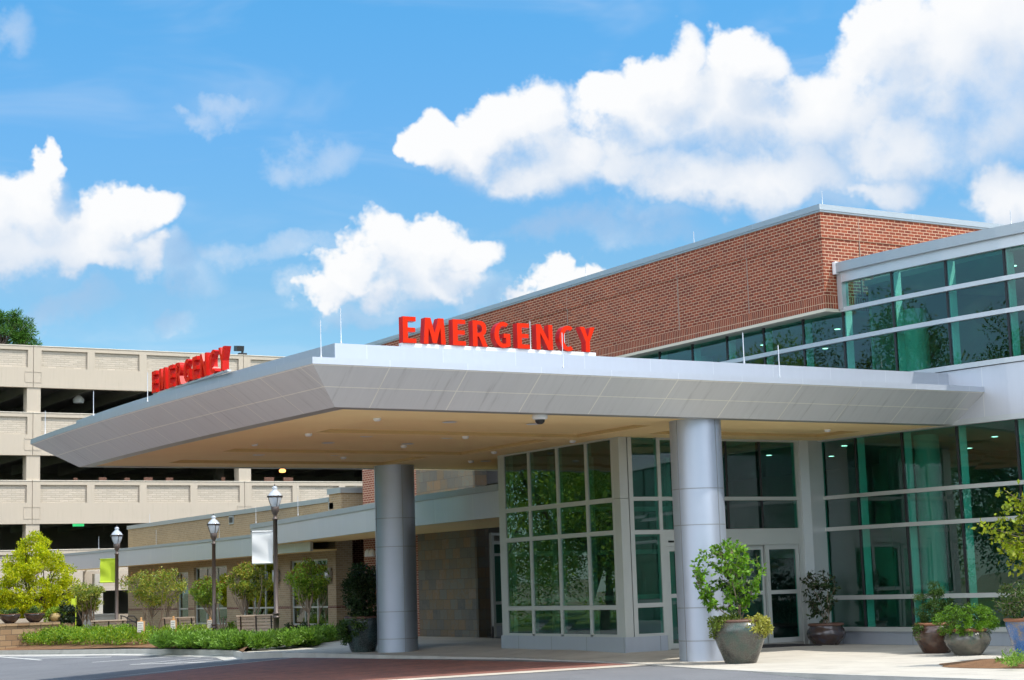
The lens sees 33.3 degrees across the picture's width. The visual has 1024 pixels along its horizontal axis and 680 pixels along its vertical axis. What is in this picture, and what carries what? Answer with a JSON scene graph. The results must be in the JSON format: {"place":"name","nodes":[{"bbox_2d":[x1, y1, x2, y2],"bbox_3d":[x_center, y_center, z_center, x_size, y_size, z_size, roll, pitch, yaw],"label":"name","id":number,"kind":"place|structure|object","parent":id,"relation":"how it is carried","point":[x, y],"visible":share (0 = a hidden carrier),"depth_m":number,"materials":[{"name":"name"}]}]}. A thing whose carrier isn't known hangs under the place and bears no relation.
{"place":"outdoors","nodes":[
{"label":"outdoors","id":0,"kind":"place"},
{"bbox_2d":[147,372,147,401],"bbox_3d":[-7.494,0.970,35.224,0.041,0.630,0.041,-8,-10,36],"label":"lightning rod","id":1,"kind":"object","parent":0,"point":[147,386],"visible":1,"depth_m":35.22,"materials":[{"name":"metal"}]},
{"bbox_2d":[0,344,361,624],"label":"parking garage","id":2,"kind":"structure","parent":0,"point":[63,506],"depth_m":91.31,"materials":[{"name":"concrete"}]},
{"bbox_2d":[234,346,246,354],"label":"roof floodlight","id":3,"kind":"object","parent":2,"relation":"on","point":[239,348],"visible":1,"depth_m":94.64,"materials":[{"name":"black metal"}]},
{"bbox_2d":[144,631,491,651],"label":"path","id":4,"kind":"structure","parent":0,"point":[329,644],"depth_m":50.03,"materials":[{"name":"concrete"}]},
{"bbox_2d":[83,574,114,627],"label":"ramp wall","id":5,"kind":"structure","parent":4,"relation":"on","point":[99,615],"depth_m":78.95,"materials":[{"name":"concrete"}]},
{"bbox_2d":[83,570,127,619],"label":"pale wall","id":6,"kind":"structure","parent":4,"relation":"on","point":[87,576],"depth_m":84.64,"materials":[{"name":"concrete"}]},
{"bbox_2d":[120,615,137,628],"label":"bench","id":7,"kind":"object","parent":4,"relation":"on","point":[127,618],"visible":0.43,"depth_m":71.31,"materials":[{"name":"grey metal"}]},
{"bbox_2d":[188,575,226,629],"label":"crape myrtle","id":8,"kind":"object","parent":4,"relation":"on","point":[202,594],"visible":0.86,"depth_m":60.94,"materials":[{"name":"green plant"}]},
{"bbox_2d":[224,621,247,630],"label":"bush","id":9,"kind":"object","parent":4,"relation":"on","point":[230,625],"visible":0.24,"depth_m":62.13,"materials":[{"name":"green plant"}]},
{"bbox_2d":[224,561,272,631],"bbox_3d":[-9.196,9.072,59.893,1.652,2.751,1.489,3,-9,-31],"label":"crape myrtle","id":10,"kind":"object","parent":4,"relation":"on","point":[241,587],"visible":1,"depth_m":59.74,"materials":[{"name":"green plant"}]},
{"bbox_2d":[236,614,273,631],"bbox_3d":[-8.474,9.599,56.806,1.280,0.974,0.720,-1,-8,-5],"label":"bench","id":11,"kind":"object","parent":4,"relation":"on","point":[254,622],"visible":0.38,"depth_m":56.61,"materials":[{"name":"brown wood"}]},
{"bbox_2d":[250,484,282,630],"bbox_3d":[-7.359,6.785,51.649,0.946,4.890,0.444,-4,-8,16],"label":"street lamp","id":12,"kind":"object","parent":4,"relation":"on","point":[274,496],"visible":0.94,"depth_m":51.62,"materials":[{"name":"black metal"}]},
{"bbox_2d":[252,530,272,563],"bbox_3d":[-7.523,6.252,51.664,0.647,0.991,0.066,-2,-8,0],"label":"banner","id":13,"kind":"object","parent":12,"relation":"hanging from","point":[262,547],"visible":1,"depth_m":51.66,"materials":[{"name":"white fabric"}]},
{"bbox_2d":[280,622,295,631],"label":"bush","id":14,"kind":"object","parent":4,"relation":"on","point":[288,625],"visible":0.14,"depth_m":59.66,"materials":[{"name":"green plant"}]},
{"bbox_2d":[295,620,310,628],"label":"bush","id":15,"kind":"object","parent":4,"relation":"on","point":[305,624],"visible":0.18,"depth_m":59.06,"materials":[{"name":"green plant"}]},
{"bbox_2d":[283,556,330,627],"bbox_3d":[-6.810,8.612,57.267,1.568,2.778,1.506,3,-9,-31],"label":"crape myrtle","id":16,"kind":"object","parent":4,"relation":"on","point":[301,584],"visible":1,"depth_m":57.11,"materials":[{"name":"green plant"}]},
{"bbox_2d":[362,470,419,635],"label":"brick pier","id":17,"kind":"structure","parent":4,"relation":"on","point":[368,488],"depth_m":58.12,"materials":[{"name":"brown brick"}]},
{"bbox_2d":[364,549,375,556],"bbox_3d":[-4.677,7.142,57.456,0.440,0.240,0.554,3,-9,-31],"label":"floodlight","id":18,"kind":"object","parent":17,"relation":"attached to","point":[370,552],"visible":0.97,"depth_m":57.26,"materials":[{"name":"white metal"}]},
{"bbox_2d":[416,470,490,637],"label":"slate wall","id":19,"kind":"structure","parent":4,"relation":"on","point":[454,584],"depth_m":52.78,"materials":[{"name":"beige stone"}]},
{"bbox_2d":[102,658,628,679],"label":"paving","id":20,"kind":"structure","parent":0,"point":[328,669],"depth_m":37.61,"materials":[{"name":"brick"}]},
{"bbox_2d":[0,625,821,679],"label":"road","id":21,"kind":"structure","parent":0,"point":[93,667],"depth_m":45.41,"materials":[{"name":"grey asphalt"}]},
{"bbox_2d":[0,618,59,649],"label":"wall","id":22,"kind":"structure","parent":21,"relation":"on","point":[10,633],"depth_m":62.25,"materials":[{"name":"concrete"}]},
{"bbox_2d":[0,607,20,622],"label":"planter bowl","id":23,"kind":"object","parent":22,"relation":"on","point":[11,616],"visible":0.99,"depth_m":62.47,"materials":[{"name":"ceramic"}]},
{"bbox_2d":[24,605,44,621],"bbox_3d":[-17.598,10.084,63.139,0.768,0.642,0.768,3,-9,-31],"label":"planter bowl","id":24,"kind":"object","parent":22,"relation":"on","point":[34,615],"visible":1,"depth_m":62.92,"materials":[{"name":"ceramic"}]},
{"bbox_2d":[43,606,66,621],"bbox_3d":[-16.946,10.172,63.454,0.959,0.631,0.448,3,-9,-31],"label":"urn","id":25,"kind":"object","parent":22,"relation":"on","point":[54,617],"visible":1,"depth_m":63.32,"materials":[{"name":"beige ceramic"}]},
{"bbox_2d":[57,598,78,628],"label":"potted shrub","id":26,"kind":"object","parent":21,"relation":"on","point":[70,619],"visible":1,"depth_m":63.45,"materials":[{"name":"green plant"}]},
{"bbox_2d":[0,654,240,660],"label":"gutter","id":27,"kind":"object","parent":21,"relation":"on","point":[227,657],"visible":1,"depth_m":52.86,"materials":[{"name":"concrete"}]},
{"bbox_2d":[1,637,252,651],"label":"planting bed","id":28,"kind":"object","parent":21,"relation":"on","point":[70,646],"visible":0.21,"depth_m":58.43,"materials":[{"name":"brown soil"}]},
{"bbox_2d":[0,530,86,620],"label":"lime tree","id":29,"kind":"object","parent":28,"relation":"on","point":[52,594],"visible":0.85,"depth_m":72.98,"materials":[{"name":"green plant"}]},
{"bbox_2d":[71,596,75,626],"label":"marker flag","id":30,"kind":"object","parent":28,"relation":"on","point":[73,601],"visible":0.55,"depth_m":67.08,"materials":[{"name":"yellow fabric"}]},
{"bbox_2d":[71,582,105,626],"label":"crape myrtle","id":31,"kind":"object","parent":28,"relation":"on","point":[90,595],"visible":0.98,"depth_m":67.53,"materials":[{"name":"green plant"}]},
{"bbox_2d":[91,619,126,640],"bbox_3d":[-14.567,10.569,61.657,1.280,0.975,0.720,2,-9,-22],"label":"bench","id":32,"kind":"object","parent":28,"relation":"on","point":[101,623],"visible":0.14,"depth_m":61.42,"materials":[{"name":"brown wood"}]},
{"bbox_2d":[99,526,122,623],"bbox_3d":[-14.787,8.990,63.287,0.857,4.291,0.443,-4,-9,18],"label":"street lamp","id":33,"kind":"object","parent":28,"relation":"on","point":[116,535],"visible":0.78,"depth_m":63.27,"materials":[{"name":"black metal"}]},
{"bbox_2d":[100,558,114,582],"bbox_3d":[-14.945,8.524,63.297,0.574,0.890,0.066,-2,-8,0],"label":"banner","id":34,"kind":"object","parent":33,"relation":"hanging from","point":[107,570],"visible":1,"depth_m":63.30,"materials":[{"name":"fabric"}]},
{"bbox_2d":[19,622,212,647],"bbox_3d":[-17.419,10.872,63.000,3.786,0.920,20.183,6,-11,-44],"label":"ground cover","id":35,"kind":"object","parent":28,"relation":"on","point":[125,632],"visible":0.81,"depth_m":58.27,"materials":[{"name":"green plant"}]},
{"bbox_2d":[137,617,144,648],"bbox_3d":[-12.238,9.678,56.513,0.249,1.050,0.232,0,-8,-14],"label":"info box","id":36,"kind":"object","parent":28,"relation":"on","point":[140,624],"visible":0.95,"depth_m":56.44,"materials":[{"name":"white wood"}]},
{"bbox_2d":[119,564,187,632],"bbox_3d":[-13.348,9.782,64.126,2.455,2.813,2.358,-7,-10,31],"label":"crape myrtle","id":37,"kind":"object","parent":28,"relation":"on","point":[147,597],"visible":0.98,"depth_m":64.03,"materials":[{"name":"green plant"}]},
{"bbox_2d":[170,616,176,630],"bbox_3d":[-11.234,9.690,56.833,0.194,1.053,0.232,0,-8,-14],"label":"info box","id":38,"kind":"object","parent":28,"relation":"on","point":[173,622],"visible":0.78,"depth_m":56.77,"materials":[{"name":"white wood"}]},
{"bbox_2d":[161,617,197,630],"bbox_3d":[-12.447,10.861,64.134,1.280,0.975,0.721,-2,-8,0],"label":"bench","id":39,"kind":"object","parent":28,"relation":"on","point":[165,620],"visible":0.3,"depth_m":63.91,"materials":[{"name":"brown wood"}]},
{"bbox_2d":[207,616,211,627],"bbox_3d":[-10.854,10.403,61.571,0.210,0.963,0.232,0,-8,-14],"label":"info box","id":40,"kind":"object","parent":28,"relation":"on","point":[209,622],"visible":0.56,"depth_m":61.49,"materials":[{"name":"white wood"}]},
{"bbox_2d":[207,513,219,629],"bbox_3d":[-10.533,8.393,60.523,0.440,4.524,0.440,-3,-8,6],"label":"street lamp","id":41,"kind":"object","parent":28,"relation":"on","point":[213,524],"visible":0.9,"depth_m":60.55,"materials":[{"name":"black metal"}]},
{"bbox_2d":[147,622,344,649],"bbox_3d":[-7.504,8.993,52.096,6.219,0.682,7.593,3,-9,-31],"label":"juniper cover","id":42,"kind":"object","parent":28,"relation":"on","point":[234,639],"visible":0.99,"depth_m":49.80,"materials":[{"name":"green plant"}]},
{"bbox_2d":[95,658,285,678],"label":"paving band","id":43,"kind":"object","parent":21,"relation":"on","point":[199,667],"visible":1,"depth_m":44.62,"materials":[{"name":"paint"}]},
{"bbox_2d":[127,487,363,632],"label":"brick wing","id":44,"kind":"structure","parent":21,"relation":"on","point":[342,559],"depth_m":68.06,"materials":[{"name":"beige brick"}]},
{"bbox_2d":[179,572,187,623],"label":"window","id":45,"kind":"structure","parent":44,"relation":"in","point":[180,573],"depth_m":73.29,"materials":[{"name":"metal"}]},
{"bbox_2d":[52,535,336,570],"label":"eaves band","id":46,"kind":"object","parent":44,"relation":"attached to","point":[226,548],"visible":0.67,"depth_m":70.65,"materials":[{"name":"silver metal"}]},
{"bbox_2d":[196,566,226,623],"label":"window","id":47,"kind":"structure","parent":44,"relation":"in","point":[217,567],"depth_m":70.66,"materials":[{"name":"metal"}]},
{"bbox_2d":[244,564,273,624],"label":"window","id":48,"kind":"structure","parent":44,"relation":"in","point":[255,602],"depth_m":65.50,"materials":[{"name":"metal"}]},
{"bbox_2d":[292,559,327,624],"bbox_3d":[-7.215,9.099,61.758,0.070,2.330,3.288,3,-9,-31],"label":"window","id":49,"kind":"structure","parent":44,"relation":"in","point":[293,562],"depth_m":62.09,"materials":[{"name":"metal"}]},
{"bbox_2d":[250,484,498,546],"bbox_3d":[-4.367,5.643,53.334,3.970,0.820,22.410,3,-9,-31],"label":"eaves band","id":50,"kind":"object","parent":44,"relation":"attached to","point":[464,509],"visible":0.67,"depth_m":50.43,"materials":[{"name":"silver metal"}]},
{"bbox_2d":[0,649,1013,679],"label":"kerb","id":51,"kind":"structure","parent":21,"relation":"on","point":[262,655],"depth_m":43.18,"materials":[{"name":"concrete"}]},
{"bbox_2d":[393,664,644,679],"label":"paving band","id":52,"kind":"object","parent":21,"relation":"on","point":[524,672],"visible":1,"depth_m":31.98,"materials":[{"name":"concrete"}]},
{"bbox_2d":[362,204,1023,645],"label":"hospital building","id":53,"kind":"structure","parent":21,"relation":"on","point":[832,286],"depth_m":43.09,"materials":[{"name":"brick"}]},
{"bbox_2d":[489,533,502,637],"bbox_3d":[-0.168,7.488,51.822,1.030,3.300,0.160,3,-9,-31],"label":"glazed screen","id":54,"kind":"object","parent":53,"relation":"attached to","point":[497,630],"visible":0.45,"depth_m":51.53,"materials":[{"name":"metal"}]},
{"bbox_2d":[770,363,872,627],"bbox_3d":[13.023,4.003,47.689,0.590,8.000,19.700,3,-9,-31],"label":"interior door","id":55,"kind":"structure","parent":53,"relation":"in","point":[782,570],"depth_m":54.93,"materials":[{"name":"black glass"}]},
{"bbox_2d":[0,0,1023,356],"label":"sky","id":56,"kind":"structure","parent":0,"point":[196,176],"materials":[{"name":"blue"}]},
{"bbox_2d":[265,637,1023,679],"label":"pavement","id":57,"kind":"structure","parent":0,"point":[896,660],"depth_m":34.44,"materials":[{"name":"concrete"}]},
{"bbox_2d":[335,562,376,651],"bbox_3d":[-4.024,7.015,45.047,1.469,2.354,1.330,3,-9,-31],"label":"potted shrub","id":58,"kind":"object","parent":57,"relation":"on","point":[357,628],"visible":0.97,"depth_m":44.82,"materials":[{"name":"green plant"}]},
{"bbox_2d":[30,343,984,661],"bbox_3d":[-0.747,4.338,39.421,16.506,6.041,15.996,3,-9,-31],"label":"entrance canopy","id":59,"kind":"object","parent":57,"relation":"on","point":[392,417],"visible":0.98,"depth_m":34.51,"materials":[{"name":"metal"}]},
{"bbox_2d":[152,346,230,394],"bbox_3d":[-6.688,0.654,35.541,0.140,0.516,4.280,3,-10,-31],"label":"letter sign","id":60,"kind":"object","parent":59,"relation":"on","point":[201,367],"visible":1,"depth_m":35.30,"materials":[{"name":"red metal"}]},
{"bbox_2d":[320,320,321,356],"bbox_3d":[-3.268,-0.014,29.270,0.041,0.665,0.041,-8,-10,36],"label":"lightning rod","id":61,"kind":"object","parent":59,"relation":"on","point":[320,335],"visible":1,"depth_m":29.27,"materials":[{"name":"metal"}]},
{"bbox_2d":[399,316,595,355],"bbox_3d":[-0.219,-0.049,32.269,4.240,0.576,0.160,3,-9,-31],"label":"letter sign","id":62,"kind":"object","parent":59,"relation":"on","point":[431,334],"visible":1,"depth_m":32.12,"materials":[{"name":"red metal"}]},
{"bbox_2d":[532,415,547,423],"bbox_3d":[0.534,1.519,32.695,0.310,0.185,0.310,3,-9,-31],"label":"security camera","id":63,"kind":"object","parent":59,"relation":"hanging from","point":[539,419],"visible":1,"depth_m":32.61,"materials":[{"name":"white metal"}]},
{"bbox_2d":[562,336,563,367],"bbox_3d":[0.939,0.194,31.776,0.041,0.679,0.041,-8,-10,36],"label":"lightning rod","id":64,"kind":"object","parent":59,"relation":"on","point":[562,351],"visible":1,"depth_m":31.77,"materials":[{"name":"metal"}]},
{"bbox_2d":[742,332,744,362],"bbox_3d":[4.747,0.163,35.141,0.041,0.647,0.041,-8,-10,36],"label":"lightning rod","id":65,"kind":"object","parent":59,"relation":"on","point":[743,348],"visible":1,"depth_m":35.13,"materials":[{"name":"metal"}]},
{"bbox_2d":[778,346,780,377],"bbox_3d":[5.363,0.426,34.412,0.041,0.668,0.041,-8,-10,36],"label":"lightning rod","id":66,"kind":"object","parent":59,"relation":"on","point":[779,362],"visible":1,"depth_m":34.41,"materials":[{"name":"metal"}]},
{"bbox_2d":[497,437,831,652],"bbox_3d":[3.651,5.130,41.575,6.040,5.020,5.420,3,-9,-31],"label":"entrance vestibule","id":67,"kind":"object","parent":57,"relation":"on","point":[587,553],"visible":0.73,"depth_m":41.06,"materials":[{"name":"glass"}]},
{"bbox_2d":[497,437,808,649],"bbox_3d":[3.297,5.017,41.413,5.185,4.820,5.325,3,-9,-31],"label":"window frame","id":68,"kind":"structure","parent":67,"relation":"in","point":[624,532],"depth_m":39.15,"materials":[{"name":"metal"}]},
{"bbox_2d":[667,546,678,648],"bbox_3d":[3.874,5.784,38.574,0.940,2.260,0.060,3,-9,-31],"label":"sliding door","id":69,"kind":"structure","parent":67,"relation":"in","point":[672,548],"depth_m":38.35,"materials":[{"name":"metal"}]},
{"bbox_2d":[728,545,768,642],"bbox_3d":[5.468,5.884,39.624,1.040,2.260,0.060,3,-9,-31],"label":"sliding door","id":70,"kind":"structure","parent":67,"relation":"in","point":[752,547],"depth_m":39.84,"materials":[{"name":"metal"}]},
{"bbox_2d":[764,544,802,642],"bbox_3d":[6.352,5.917,40.045,0.990,2.260,0.060,3,-9,-31],"label":"sliding door","id":71,"kind":"structure","parent":67,"relation":"in","point":[778,546],"depth_m":40.04,"materials":[{"name":"metal"}]},
{"bbox_2d":[690,537,773,663],"bbox_3d":[4.223,4.981,32.838,1.426,2.399,1.510,3,-9,-31],"label":"potted shrub","id":72,"kind":"object","parent":57,"relation":"on","point":[739,639],"visible":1,"depth_m":32.62,"materials":[{"name":"green plant"}]},
{"bbox_2d":[762,643,821,647],"bbox_3d":[5.483,6.908,38.566,3.000,0.102,1.030,3,-9,-31],"label":"door mat","id":73,"kind":"object","parent":57,"relation":"on","point":[777,645],"depth_m":38.80,"materials":[{"name":"rubber"}]},
{"bbox_2d":[799,570,845,644],"bbox_3d":[7.204,6.179,39.734,1.014,1.766,0.938,-2,-8,0],"label":"potted shrub","id":74,"kind":"object","parent":57,"relation":"on","point":[821,632],"visible":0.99,"depth_m":39.50,"materials":[{"name":"green plant"}]},
{"bbox_2d":[911,580,954,653],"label":"potted shrub","id":75,"kind":"object","parent":57,"relation":"on","point":[928,639],"visible":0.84,"depth_m":34.17,"materials":[{"name":"green plant"}]},
{"bbox_2d":[930,602,1000,655],"bbox_3d":[8.736,5.570,33.108,1.264,1.030,1.231,3,-9,-31],"label":"potted shrub","id":76,"kind":"object","parent":57,"relation":"on","point":[965,639],"visible":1,"depth_m":32.82,"materials":[{"name":"green plant"}]},
{"bbox_2d":[940,659,1023,667],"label":"mulch bed","id":77,"kind":"object","parent":57,"relation":"on","point":[984,663],"visible":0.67,"depth_m":28.72,"materials":[{"name":"brown wood"}]},
{"bbox_2d":[993,647,1023,666],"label":"juniper","id":78,"kind":"object","parent":77,"relation":"on","point":[1015,658],"visible":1,"depth_m":28.00,"materials":[{"name":"green plant"}]},
{"bbox_2d":[968,479,1023,576],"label":"young tree","id":79,"kind":"object","parent":57,"relation":"on","point":[1014,550],"visible":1,"depth_m":29.44,"materials":[{"name":"green plant"}]},
{"bbox_2d":[992,579,1023,657],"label":"potted shrub","id":80,"kind":"object","parent":57,"relation":"on","point":[1014,625],"visible":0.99,"depth_m":30.71,"materials":[{"name":"green plant"}]},
{"label":"ground","id":81,"kind":"structure","parent":0,"visible":0},
{"bbox_2d":[0,308,42,345],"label":"tree","id":82,"kind":"object","parent":81,"relation":"on","point":[12,325],"visible":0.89,"depth_m":145.10,"materials":[{"name":"green plant"}]}
]}

